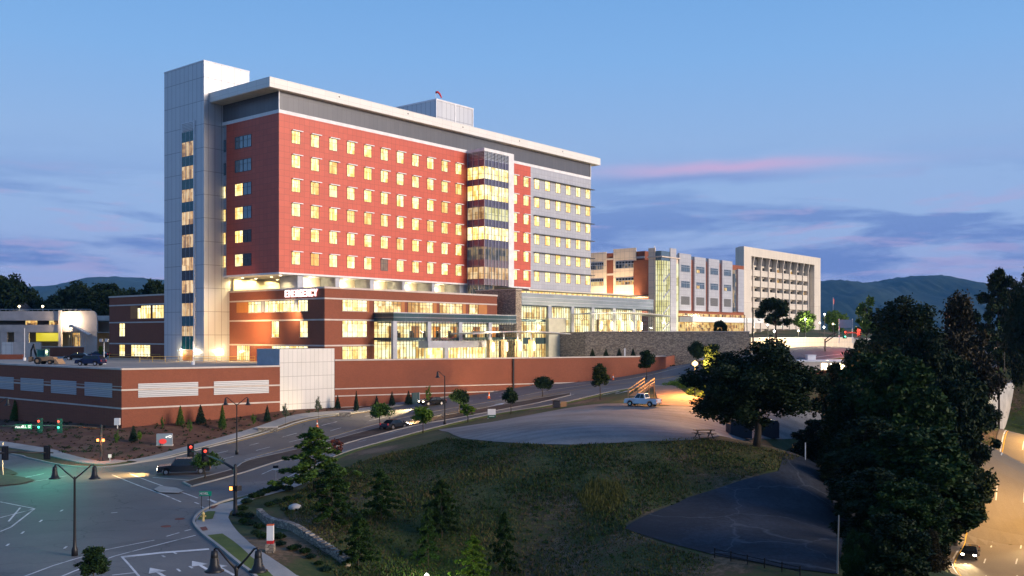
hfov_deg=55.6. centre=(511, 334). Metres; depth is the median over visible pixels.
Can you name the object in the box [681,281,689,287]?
window
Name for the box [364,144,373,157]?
window
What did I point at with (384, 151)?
window
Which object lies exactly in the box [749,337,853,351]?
street wall
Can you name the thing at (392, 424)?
car on road
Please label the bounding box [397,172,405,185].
window
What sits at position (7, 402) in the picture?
street lamp
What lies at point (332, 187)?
window
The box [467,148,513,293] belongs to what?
glass bay
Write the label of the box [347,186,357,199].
window
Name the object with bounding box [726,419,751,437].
dumpster
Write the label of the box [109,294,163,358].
brick annex
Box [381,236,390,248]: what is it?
window
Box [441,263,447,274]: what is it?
window
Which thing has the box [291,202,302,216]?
window
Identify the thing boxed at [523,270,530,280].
window
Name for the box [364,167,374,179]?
window
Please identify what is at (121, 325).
window
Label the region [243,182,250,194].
side window
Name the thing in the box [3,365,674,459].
ground cover
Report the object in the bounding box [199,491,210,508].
street name sign
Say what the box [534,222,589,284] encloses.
far windows
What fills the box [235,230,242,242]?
side window
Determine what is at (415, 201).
window
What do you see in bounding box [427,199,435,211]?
window
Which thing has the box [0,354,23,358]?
kerb wall
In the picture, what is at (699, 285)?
window
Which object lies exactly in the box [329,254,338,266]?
window
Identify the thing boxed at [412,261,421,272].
window
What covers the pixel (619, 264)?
window
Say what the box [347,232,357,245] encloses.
window
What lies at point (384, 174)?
window
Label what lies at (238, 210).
side window
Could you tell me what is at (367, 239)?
window
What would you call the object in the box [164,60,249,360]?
elevator tower
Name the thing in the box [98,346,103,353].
lit shrub
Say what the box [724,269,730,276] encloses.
window
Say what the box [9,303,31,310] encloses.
gable house
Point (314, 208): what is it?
window
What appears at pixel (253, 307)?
window
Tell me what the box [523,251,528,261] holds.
window
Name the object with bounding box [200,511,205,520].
fire hydrant
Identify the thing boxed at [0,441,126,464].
pavement
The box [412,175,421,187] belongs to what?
window
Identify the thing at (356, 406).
conifer
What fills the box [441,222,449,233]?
window
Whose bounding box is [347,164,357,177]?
window
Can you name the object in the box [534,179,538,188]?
window
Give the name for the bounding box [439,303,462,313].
window
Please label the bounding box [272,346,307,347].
window
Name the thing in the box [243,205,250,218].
side window
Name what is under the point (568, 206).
window
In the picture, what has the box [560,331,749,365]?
stone retaining wall
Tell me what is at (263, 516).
stone wall
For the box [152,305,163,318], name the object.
window
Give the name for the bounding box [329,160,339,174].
window
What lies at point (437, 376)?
street lamp
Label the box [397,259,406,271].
window
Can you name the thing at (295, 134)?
window
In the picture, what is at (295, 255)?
window
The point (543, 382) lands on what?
street tree
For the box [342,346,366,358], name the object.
window
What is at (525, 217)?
window
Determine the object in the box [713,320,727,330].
plaza tree
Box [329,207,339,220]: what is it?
window
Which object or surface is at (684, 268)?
window
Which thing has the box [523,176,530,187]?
window
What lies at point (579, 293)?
roof terrace glazing
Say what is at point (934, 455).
wood tree
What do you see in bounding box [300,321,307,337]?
window
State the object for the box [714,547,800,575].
guard rail
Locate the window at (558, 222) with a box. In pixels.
[556,219,560,228]
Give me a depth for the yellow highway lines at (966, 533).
128.62 m
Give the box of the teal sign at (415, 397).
[411,392,419,403]
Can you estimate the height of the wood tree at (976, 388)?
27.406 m
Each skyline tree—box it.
[0,273,30,310]
[24,290,35,308]
[26,287,42,306]
[30,302,80,310]
[32,297,46,308]
[43,295,65,308]
[47,280,95,307]
[66,286,108,311]
[79,303,108,315]
[91,283,131,295]
[101,289,128,314]
[128,287,136,294]
[136,278,163,294]
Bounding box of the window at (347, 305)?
[342,300,366,311]
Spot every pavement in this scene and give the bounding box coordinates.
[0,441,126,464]
[126,399,424,461]
[196,481,304,575]
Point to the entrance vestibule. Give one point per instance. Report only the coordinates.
(455, 349)
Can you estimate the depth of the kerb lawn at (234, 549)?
71.66 m
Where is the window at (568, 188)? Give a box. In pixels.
[566,185,570,194]
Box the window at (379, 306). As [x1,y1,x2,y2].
[374,301,400,311]
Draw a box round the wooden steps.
[628,378,654,405]
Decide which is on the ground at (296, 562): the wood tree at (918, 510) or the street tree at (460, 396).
the wood tree at (918, 510)
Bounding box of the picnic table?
[692,429,715,438]
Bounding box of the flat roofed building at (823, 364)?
[697,359,844,373]
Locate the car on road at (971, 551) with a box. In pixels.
[960,544,980,559]
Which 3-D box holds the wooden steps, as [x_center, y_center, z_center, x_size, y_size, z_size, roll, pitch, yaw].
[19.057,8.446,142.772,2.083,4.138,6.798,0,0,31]
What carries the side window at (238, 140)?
in the hospital ward block
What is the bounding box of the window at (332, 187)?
[329,184,339,197]
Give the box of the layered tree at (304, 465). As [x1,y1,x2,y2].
[266,426,361,489]
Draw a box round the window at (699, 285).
[696,282,704,288]
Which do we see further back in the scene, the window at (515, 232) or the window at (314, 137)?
the window at (515, 232)
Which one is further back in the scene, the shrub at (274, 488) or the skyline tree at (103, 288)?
the skyline tree at (103, 288)
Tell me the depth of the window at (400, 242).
206.04 m
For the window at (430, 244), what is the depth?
213.05 m
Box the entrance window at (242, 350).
[237,345,249,360]
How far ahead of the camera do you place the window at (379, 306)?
187.83 m
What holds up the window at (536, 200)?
in the hospital ward block
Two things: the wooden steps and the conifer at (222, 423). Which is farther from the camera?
the conifer at (222, 423)
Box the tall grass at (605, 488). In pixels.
[576,475,629,513]
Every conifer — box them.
[9,400,17,420]
[129,426,137,441]
[175,406,184,425]
[195,405,206,424]
[218,404,226,429]
[263,405,270,421]
[334,395,340,408]
[353,391,358,410]
[388,392,395,405]
[405,390,411,404]
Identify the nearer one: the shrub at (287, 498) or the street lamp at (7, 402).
the shrub at (287, 498)
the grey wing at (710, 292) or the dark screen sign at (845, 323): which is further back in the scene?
the grey wing at (710, 292)
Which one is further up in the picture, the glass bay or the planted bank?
the glass bay
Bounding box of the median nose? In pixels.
[154,485,183,492]
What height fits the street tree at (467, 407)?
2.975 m
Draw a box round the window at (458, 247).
[455,244,462,255]
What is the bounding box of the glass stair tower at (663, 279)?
[647,246,679,330]
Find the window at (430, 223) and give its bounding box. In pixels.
[427,220,433,231]
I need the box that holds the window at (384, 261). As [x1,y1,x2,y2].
[381,258,390,270]
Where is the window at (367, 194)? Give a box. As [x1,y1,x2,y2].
[364,189,374,202]
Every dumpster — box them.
[552,400,559,407]
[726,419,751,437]
[761,419,778,437]
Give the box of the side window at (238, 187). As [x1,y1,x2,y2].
[235,183,242,195]
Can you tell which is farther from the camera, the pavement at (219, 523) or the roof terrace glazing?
the roof terrace glazing
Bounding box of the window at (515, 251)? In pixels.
[514,250,519,260]
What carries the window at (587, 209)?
in the hospital ward block
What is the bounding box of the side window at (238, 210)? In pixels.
[235,207,242,219]
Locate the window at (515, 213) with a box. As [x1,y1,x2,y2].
[514,212,517,222]
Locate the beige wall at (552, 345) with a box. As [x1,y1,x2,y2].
[545,318,565,356]
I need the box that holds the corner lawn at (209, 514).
[197,511,214,519]
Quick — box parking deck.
[0,355,674,427]
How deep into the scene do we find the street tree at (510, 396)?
153.45 m
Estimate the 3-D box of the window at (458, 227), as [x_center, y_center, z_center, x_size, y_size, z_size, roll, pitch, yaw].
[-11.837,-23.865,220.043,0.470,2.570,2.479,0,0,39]
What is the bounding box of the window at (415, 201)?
[412,196,420,208]
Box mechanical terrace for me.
[232,275,498,292]
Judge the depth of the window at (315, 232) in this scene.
188.25 m
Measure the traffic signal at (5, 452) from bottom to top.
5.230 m
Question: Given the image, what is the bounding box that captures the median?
[185,393,569,485]
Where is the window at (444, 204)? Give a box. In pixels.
[441,201,450,212]
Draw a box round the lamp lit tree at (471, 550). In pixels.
[447,535,491,575]
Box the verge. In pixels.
[237,358,1003,498]
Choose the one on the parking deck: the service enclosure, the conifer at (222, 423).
the service enclosure
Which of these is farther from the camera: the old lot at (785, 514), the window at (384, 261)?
the window at (384, 261)
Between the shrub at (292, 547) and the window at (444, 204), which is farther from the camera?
the window at (444, 204)
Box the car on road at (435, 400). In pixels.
[418,397,446,405]
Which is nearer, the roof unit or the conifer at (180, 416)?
the conifer at (180, 416)
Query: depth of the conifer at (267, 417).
154.11 m
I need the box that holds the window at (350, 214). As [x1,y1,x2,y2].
[347,209,357,222]
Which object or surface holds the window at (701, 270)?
in the grey wing at (710, 292)
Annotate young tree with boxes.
[307,463,367,525]
[338,512,381,565]
[362,469,404,518]
[412,506,441,565]
[415,479,460,538]
[487,511,521,575]
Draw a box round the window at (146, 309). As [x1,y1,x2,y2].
[141,305,150,318]
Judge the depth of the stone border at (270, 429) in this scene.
149.94 m
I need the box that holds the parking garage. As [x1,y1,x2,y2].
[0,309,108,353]
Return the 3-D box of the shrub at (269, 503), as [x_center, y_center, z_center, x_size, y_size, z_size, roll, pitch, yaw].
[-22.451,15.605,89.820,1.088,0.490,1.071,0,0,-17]
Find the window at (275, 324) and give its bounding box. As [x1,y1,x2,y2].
[271,321,278,337]
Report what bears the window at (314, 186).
in the hospital ward block
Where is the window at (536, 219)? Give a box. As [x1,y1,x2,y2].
[534,216,538,225]
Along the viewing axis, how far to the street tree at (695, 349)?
196.46 m
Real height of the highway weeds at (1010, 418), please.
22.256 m
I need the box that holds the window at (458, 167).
[455,162,462,174]
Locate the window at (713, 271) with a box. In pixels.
[710,268,717,274]
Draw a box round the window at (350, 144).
[347,141,357,154]
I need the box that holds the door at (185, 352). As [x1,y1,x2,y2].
[183,350,192,360]
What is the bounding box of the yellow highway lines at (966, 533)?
[954,431,1007,575]
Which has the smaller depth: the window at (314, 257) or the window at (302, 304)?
the window at (302, 304)
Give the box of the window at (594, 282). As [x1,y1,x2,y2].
[591,279,603,285]
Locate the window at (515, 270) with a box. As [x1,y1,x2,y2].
[514,269,519,279]
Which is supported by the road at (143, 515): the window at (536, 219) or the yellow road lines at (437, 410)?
the yellow road lines at (437, 410)
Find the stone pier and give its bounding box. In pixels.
[475,289,521,356]
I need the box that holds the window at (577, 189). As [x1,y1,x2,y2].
[576,187,579,196]
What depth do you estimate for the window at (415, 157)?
209.49 m
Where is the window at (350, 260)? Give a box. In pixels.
[347,255,357,268]
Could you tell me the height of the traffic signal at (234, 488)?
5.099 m
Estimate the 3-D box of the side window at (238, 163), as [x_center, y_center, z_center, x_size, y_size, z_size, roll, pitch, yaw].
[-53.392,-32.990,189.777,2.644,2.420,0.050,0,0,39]
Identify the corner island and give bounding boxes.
[0,467,33,484]
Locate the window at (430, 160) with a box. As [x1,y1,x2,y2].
[427,157,435,169]
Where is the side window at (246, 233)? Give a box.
[243,229,250,242]
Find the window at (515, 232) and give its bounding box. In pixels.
[514,231,518,241]
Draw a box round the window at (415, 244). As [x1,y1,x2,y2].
[412,239,421,251]
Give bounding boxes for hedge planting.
[662,377,704,395]
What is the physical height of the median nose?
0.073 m
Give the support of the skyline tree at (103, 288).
on the ground at (296, 562)
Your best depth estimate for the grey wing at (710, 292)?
286.53 m
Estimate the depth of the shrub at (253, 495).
94.11 m
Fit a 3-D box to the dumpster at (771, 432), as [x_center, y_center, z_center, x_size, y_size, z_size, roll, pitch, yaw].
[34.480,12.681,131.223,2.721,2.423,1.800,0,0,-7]
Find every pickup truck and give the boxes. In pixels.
[157,457,210,474]
[624,393,661,406]
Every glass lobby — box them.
[374,312,516,358]
[522,292,653,356]
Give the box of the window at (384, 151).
[381,147,390,160]
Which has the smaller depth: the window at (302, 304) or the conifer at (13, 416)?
the conifer at (13, 416)
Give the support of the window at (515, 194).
in the hospital ward block
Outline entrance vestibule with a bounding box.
[418,341,485,357]
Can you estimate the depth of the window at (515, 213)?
235.77 m
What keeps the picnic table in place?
on the gravel lot at (608, 423)
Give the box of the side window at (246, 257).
[243,253,250,265]
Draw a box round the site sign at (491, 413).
[488,409,495,417]
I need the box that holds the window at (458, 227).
[455,224,463,235]
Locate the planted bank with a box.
[0,406,371,460]
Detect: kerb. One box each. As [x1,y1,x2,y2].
[10,396,447,466]
[182,393,570,486]
[193,357,996,575]
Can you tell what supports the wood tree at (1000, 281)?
on the ground at (296, 562)
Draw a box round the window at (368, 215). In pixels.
[364,212,374,224]
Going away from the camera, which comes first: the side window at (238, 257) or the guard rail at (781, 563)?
the guard rail at (781, 563)
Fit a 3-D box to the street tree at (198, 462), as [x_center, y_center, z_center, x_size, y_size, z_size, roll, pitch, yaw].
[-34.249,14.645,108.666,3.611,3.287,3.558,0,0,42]
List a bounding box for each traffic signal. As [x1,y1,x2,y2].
[0,418,104,460]
[0,446,52,459]
[187,443,241,515]
[824,329,860,350]
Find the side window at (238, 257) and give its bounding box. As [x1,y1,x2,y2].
[235,254,242,266]
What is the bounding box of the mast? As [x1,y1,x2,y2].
[752,307,753,343]
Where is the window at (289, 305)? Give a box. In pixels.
[264,300,294,312]
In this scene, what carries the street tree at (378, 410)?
on the median
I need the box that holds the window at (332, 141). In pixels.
[329,137,338,151]
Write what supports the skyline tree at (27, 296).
on the ground at (296, 562)
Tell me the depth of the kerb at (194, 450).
129.19 m
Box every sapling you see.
[114,430,119,441]
[187,419,192,431]
[251,413,255,423]
[282,403,289,416]
[315,396,322,420]
[329,438,344,454]
[425,386,431,400]
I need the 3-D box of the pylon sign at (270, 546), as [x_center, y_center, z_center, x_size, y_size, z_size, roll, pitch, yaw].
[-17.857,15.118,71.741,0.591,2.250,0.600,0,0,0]
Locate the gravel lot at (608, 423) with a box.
[439,403,820,444]
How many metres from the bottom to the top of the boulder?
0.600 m
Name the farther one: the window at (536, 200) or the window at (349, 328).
the window at (536, 200)
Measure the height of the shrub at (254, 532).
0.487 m
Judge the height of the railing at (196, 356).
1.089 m
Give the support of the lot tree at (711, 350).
on the ground at (296, 562)
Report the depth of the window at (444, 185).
216.46 m
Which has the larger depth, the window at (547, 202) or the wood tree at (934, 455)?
the window at (547, 202)
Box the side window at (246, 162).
[243,158,250,171]
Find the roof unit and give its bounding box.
[806,355,815,359]
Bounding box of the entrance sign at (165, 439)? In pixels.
[156,433,173,445]
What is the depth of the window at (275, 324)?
185.01 m
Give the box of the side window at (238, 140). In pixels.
[235,136,242,149]
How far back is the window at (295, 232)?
184.74 m
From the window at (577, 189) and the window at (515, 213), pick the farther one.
the window at (577, 189)
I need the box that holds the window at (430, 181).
[427,178,435,190]
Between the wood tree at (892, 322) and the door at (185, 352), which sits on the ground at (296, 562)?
the wood tree at (892, 322)
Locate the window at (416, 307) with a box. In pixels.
[408,302,432,312]
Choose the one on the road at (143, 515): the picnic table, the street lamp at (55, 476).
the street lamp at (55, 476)
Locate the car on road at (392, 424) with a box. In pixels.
[380,419,408,429]
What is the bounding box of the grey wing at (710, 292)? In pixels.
[634,253,763,330]
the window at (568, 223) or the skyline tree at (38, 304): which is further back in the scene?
the skyline tree at (38, 304)
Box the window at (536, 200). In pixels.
[534,197,538,207]
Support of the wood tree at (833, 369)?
on the ground at (296, 562)
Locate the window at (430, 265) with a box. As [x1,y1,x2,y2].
[427,262,435,273]
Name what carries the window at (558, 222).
in the hospital ward block
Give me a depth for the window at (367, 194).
198.83 m
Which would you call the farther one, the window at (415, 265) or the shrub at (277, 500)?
the window at (415, 265)
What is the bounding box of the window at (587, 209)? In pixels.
[585,206,589,215]
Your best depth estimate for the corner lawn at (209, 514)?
85.64 m
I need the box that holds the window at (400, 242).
[397,238,406,250]
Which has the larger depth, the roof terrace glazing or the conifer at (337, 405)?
the roof terrace glazing
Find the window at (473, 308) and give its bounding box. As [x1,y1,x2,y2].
[469,304,477,313]
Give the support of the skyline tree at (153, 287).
on the ground at (296, 562)
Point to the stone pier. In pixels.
(509, 301)
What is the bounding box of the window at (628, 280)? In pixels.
[616,277,633,284]
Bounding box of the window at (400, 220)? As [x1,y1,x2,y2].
[397,216,406,228]
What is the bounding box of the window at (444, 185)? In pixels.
[441,180,449,192]
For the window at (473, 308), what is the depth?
207.10 m
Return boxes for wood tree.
[786,418,825,463]
[811,361,846,447]
[815,456,841,481]
[816,379,868,470]
[819,415,904,512]
[826,347,910,416]
[828,467,920,541]
[839,528,880,575]
[840,337,871,383]
[842,511,935,575]
[844,357,969,467]
[848,424,985,545]
[859,292,947,356]
[863,477,950,569]
[898,327,962,391]
[908,528,952,574]
[920,484,948,549]
[926,377,993,570]
[938,289,1006,402]
[939,473,965,556]
[940,349,1001,545]
[971,267,1014,428]
[983,403,1004,421]
[999,266,1023,390]
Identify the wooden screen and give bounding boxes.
[561,401,566,406]
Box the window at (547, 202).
[545,199,549,209]
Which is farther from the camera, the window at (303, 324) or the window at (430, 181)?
the window at (430, 181)
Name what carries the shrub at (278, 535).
on the ground at (296, 562)
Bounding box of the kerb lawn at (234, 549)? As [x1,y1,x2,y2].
[208,534,272,575]
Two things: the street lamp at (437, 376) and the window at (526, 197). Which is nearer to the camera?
the street lamp at (437, 376)
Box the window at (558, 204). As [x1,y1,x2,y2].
[556,201,560,210]
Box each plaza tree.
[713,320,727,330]
[754,297,791,338]
[792,310,815,332]
[822,310,848,335]
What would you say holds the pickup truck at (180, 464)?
on the road at (143, 515)
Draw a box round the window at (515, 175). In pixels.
[514,174,519,184]
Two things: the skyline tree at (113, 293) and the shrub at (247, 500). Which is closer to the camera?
the shrub at (247, 500)
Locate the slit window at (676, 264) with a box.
[676,264,677,330]
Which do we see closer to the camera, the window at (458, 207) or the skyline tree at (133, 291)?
the window at (458, 207)
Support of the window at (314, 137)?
in the hospital ward block
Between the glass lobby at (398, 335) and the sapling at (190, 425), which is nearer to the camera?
the sapling at (190, 425)
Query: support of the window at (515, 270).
in the hospital ward block
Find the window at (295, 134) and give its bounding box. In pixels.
[291,129,302,144]
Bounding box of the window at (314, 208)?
[311,205,321,218]
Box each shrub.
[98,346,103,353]
[237,505,248,510]
[238,517,250,523]
[240,497,252,502]
[241,511,254,517]
[246,520,257,524]
[247,492,259,497]
[250,529,261,534]
[253,523,264,528]
[255,490,265,495]
[255,531,266,538]
[259,487,270,492]
[264,501,274,505]
[268,485,278,490]
[271,498,282,502]
[274,532,286,538]
[275,539,286,545]
[282,485,293,490]
[282,495,293,500]
[286,544,297,549]
[293,493,304,497]
[299,547,311,553]
[305,552,316,558]
[314,560,323,564]
[319,564,332,570]
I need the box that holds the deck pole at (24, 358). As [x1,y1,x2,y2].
[23,328,25,360]
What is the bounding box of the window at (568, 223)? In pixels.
[566,221,570,230]
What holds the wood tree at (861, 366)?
on the ground at (296, 562)
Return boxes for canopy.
[450,331,570,357]
[570,312,670,330]
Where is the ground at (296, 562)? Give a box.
[0,330,1023,575]
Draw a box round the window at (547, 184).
[545,181,549,191]
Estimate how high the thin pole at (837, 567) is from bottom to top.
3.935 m
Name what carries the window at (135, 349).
in the brick annex
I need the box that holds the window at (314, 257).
[311,252,321,265]
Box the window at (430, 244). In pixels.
[427,241,434,252]
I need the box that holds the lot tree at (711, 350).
[698,343,720,372]
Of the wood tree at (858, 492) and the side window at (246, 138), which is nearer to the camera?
the wood tree at (858, 492)
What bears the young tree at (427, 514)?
on the ground at (296, 562)
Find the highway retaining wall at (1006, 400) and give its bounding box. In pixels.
[988,381,1013,428]
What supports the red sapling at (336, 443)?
on the ground at (296, 562)
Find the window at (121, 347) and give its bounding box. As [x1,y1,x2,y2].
[119,345,124,355]
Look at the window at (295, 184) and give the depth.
184.74 m
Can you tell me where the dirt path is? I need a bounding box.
[655,385,702,406]
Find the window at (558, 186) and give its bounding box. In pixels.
[556,183,560,193]
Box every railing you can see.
[109,354,159,358]
[140,356,254,361]
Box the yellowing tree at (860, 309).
[854,294,877,338]
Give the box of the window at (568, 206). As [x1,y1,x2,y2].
[566,203,570,212]
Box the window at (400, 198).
[397,194,406,206]
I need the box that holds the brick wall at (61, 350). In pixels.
[41,346,84,355]
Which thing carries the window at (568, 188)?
in the hospital ward block
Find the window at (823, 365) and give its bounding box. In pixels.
[821,363,826,369]
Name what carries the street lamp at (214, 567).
on the road at (143, 515)
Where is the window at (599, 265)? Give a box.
[591,262,603,269]
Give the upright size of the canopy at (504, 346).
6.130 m
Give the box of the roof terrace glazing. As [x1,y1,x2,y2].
[522,289,647,298]
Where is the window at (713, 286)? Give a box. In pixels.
[710,283,717,289]
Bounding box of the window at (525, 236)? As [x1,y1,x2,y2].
[523,232,530,242]
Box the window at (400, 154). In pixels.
[397,150,406,163]
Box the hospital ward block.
[210,76,599,291]
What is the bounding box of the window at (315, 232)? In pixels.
[311,228,321,242]
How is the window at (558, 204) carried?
in the hospital ward block
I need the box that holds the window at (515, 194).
[514,193,519,203]
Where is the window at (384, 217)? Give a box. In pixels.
[381,214,390,226]
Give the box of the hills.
[821,325,996,335]
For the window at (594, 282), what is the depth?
294.28 m
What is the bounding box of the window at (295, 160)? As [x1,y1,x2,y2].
[291,154,302,168]
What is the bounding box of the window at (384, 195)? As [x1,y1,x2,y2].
[381,192,390,204]
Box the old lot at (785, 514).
[625,451,855,573]
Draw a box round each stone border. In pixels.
[257,426,277,431]
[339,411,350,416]
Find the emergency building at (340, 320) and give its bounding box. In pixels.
[229,286,497,360]
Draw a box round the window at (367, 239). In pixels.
[364,234,374,247]
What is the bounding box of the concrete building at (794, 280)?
[735,246,820,333]
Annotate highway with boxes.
[947,429,1023,575]
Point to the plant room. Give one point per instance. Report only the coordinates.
(448, 111)
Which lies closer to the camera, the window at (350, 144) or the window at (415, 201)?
the window at (350, 144)
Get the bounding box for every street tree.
[189,451,224,477]
[369,402,395,428]
[410,406,433,432]
[448,388,469,412]
[459,404,476,421]
[502,386,517,413]
[533,376,553,396]
[591,363,610,399]
[638,350,655,379]
[686,341,705,369]
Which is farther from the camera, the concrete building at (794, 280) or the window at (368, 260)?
the concrete building at (794, 280)
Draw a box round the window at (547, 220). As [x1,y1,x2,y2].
[545,218,549,227]
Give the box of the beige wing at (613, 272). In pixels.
[591,248,647,294]
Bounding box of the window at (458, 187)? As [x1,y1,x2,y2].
[455,183,463,194]
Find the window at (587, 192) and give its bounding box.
[585,189,589,198]
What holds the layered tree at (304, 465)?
on the ground at (296, 562)
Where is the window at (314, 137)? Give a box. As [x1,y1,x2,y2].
[311,133,321,147]
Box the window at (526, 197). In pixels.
[523,195,528,205]
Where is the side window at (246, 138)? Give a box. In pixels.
[243,134,250,147]
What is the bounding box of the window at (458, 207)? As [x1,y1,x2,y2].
[455,203,463,214]
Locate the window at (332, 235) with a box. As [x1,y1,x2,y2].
[329,230,339,243]
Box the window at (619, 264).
[616,260,633,268]
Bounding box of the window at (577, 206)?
[576,205,579,214]
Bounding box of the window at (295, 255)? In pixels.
[291,251,302,264]
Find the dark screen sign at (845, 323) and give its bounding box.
[839,319,852,342]
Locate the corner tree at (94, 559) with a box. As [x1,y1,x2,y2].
[73,546,112,575]
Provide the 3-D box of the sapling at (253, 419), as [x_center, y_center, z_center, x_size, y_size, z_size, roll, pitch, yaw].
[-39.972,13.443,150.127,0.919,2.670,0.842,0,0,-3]
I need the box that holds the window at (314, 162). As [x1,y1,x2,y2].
[311,157,320,171]
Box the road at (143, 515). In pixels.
[0,346,996,575]
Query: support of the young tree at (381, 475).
on the ground at (296, 562)
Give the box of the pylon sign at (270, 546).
[265,524,274,552]
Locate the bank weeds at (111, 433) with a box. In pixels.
[0,407,332,460]
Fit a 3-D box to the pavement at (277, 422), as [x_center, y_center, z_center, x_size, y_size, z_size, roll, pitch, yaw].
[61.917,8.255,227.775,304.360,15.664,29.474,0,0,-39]
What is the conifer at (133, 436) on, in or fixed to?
on the planted bank
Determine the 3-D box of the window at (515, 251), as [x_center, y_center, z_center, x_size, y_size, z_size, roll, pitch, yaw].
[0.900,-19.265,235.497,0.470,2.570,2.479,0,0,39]
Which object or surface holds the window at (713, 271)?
in the grey wing at (710, 292)
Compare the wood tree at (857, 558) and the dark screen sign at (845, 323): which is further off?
the dark screen sign at (845, 323)
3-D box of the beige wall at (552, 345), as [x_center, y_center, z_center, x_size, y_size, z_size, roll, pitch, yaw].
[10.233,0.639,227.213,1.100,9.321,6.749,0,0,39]
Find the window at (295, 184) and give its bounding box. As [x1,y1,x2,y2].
[291,178,302,192]
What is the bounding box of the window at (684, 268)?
[681,265,689,271]
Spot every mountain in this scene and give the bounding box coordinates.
[29,276,163,299]
[821,275,1008,328]
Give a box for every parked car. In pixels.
[63,353,86,359]
[74,355,106,365]
[87,351,109,357]
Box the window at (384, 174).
[381,169,390,182]
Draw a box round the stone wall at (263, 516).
[256,508,350,565]
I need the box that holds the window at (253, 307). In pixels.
[248,301,260,312]
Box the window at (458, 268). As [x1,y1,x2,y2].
[455,264,463,275]
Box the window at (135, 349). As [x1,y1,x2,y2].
[131,345,149,356]
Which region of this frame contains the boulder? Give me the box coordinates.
[288,503,300,509]
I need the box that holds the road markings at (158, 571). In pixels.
[0,349,849,575]
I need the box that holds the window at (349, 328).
[342,320,366,336]
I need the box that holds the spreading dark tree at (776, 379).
[678,334,832,446]
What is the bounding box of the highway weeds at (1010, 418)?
[982,384,1023,444]
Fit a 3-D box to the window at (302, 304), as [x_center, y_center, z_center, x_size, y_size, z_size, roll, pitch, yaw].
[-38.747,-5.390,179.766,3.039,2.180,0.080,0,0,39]
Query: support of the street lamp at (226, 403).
on the ground at (296, 562)
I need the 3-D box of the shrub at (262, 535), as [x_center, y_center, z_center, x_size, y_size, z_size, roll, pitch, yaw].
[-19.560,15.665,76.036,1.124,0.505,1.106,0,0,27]
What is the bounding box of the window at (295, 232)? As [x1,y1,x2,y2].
[291,226,302,240]
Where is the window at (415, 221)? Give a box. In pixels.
[412,218,421,230]
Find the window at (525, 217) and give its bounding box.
[523,214,530,224]
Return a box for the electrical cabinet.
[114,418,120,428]
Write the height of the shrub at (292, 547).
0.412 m
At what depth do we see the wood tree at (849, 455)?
83.45 m
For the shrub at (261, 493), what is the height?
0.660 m
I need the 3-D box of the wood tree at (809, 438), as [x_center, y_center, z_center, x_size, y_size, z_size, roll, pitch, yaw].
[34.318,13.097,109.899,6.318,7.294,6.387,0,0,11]
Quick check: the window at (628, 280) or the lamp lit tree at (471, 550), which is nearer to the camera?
the lamp lit tree at (471, 550)
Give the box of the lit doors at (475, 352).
[426,347,484,357]
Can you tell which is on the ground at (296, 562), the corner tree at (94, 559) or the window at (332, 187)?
the corner tree at (94, 559)
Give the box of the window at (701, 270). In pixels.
[696,266,704,273]
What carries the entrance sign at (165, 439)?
on the planted bank
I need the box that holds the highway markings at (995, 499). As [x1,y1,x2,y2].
[952,430,1023,575]
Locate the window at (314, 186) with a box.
[311,181,321,194]
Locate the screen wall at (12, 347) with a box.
[2,342,40,356]
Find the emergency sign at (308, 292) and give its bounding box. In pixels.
[285,289,317,296]
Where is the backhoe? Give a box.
[28,344,65,363]
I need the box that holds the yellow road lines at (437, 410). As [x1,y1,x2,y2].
[229,366,690,455]
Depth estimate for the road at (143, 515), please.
95.62 m
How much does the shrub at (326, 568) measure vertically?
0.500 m
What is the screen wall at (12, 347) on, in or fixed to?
on the parking deck
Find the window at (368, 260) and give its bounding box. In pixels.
[364,257,374,269]
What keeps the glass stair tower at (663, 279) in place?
on the upper plaza
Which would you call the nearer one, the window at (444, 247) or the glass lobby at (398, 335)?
the glass lobby at (398, 335)
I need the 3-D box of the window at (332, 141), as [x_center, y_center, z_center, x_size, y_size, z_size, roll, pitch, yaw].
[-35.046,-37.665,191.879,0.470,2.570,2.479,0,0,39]
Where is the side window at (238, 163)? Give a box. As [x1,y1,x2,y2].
[235,159,242,172]
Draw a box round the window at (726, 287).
[724,284,730,290]
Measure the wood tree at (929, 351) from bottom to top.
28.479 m
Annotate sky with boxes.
[0,0,1023,289]
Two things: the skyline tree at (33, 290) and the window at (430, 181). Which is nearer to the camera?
the window at (430, 181)
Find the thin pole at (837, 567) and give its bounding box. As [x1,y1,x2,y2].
[836,515,838,573]
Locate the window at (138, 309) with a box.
[137,308,140,318]
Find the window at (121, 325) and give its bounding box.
[119,323,124,336]
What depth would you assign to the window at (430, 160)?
213.05 m
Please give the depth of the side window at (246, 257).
188.02 m
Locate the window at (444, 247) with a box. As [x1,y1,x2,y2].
[441,242,450,254]
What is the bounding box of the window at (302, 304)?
[297,300,307,311]
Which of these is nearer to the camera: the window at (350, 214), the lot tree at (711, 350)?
the lot tree at (711, 350)
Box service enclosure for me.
[257,348,333,410]
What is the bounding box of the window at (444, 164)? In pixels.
[441,160,450,171]
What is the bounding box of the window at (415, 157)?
[412,154,421,166]
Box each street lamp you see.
[0,398,10,405]
[49,464,99,555]
[204,547,267,575]
[223,397,250,454]
[435,371,445,424]
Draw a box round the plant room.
[395,98,473,126]
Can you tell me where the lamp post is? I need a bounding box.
[692,361,697,395]

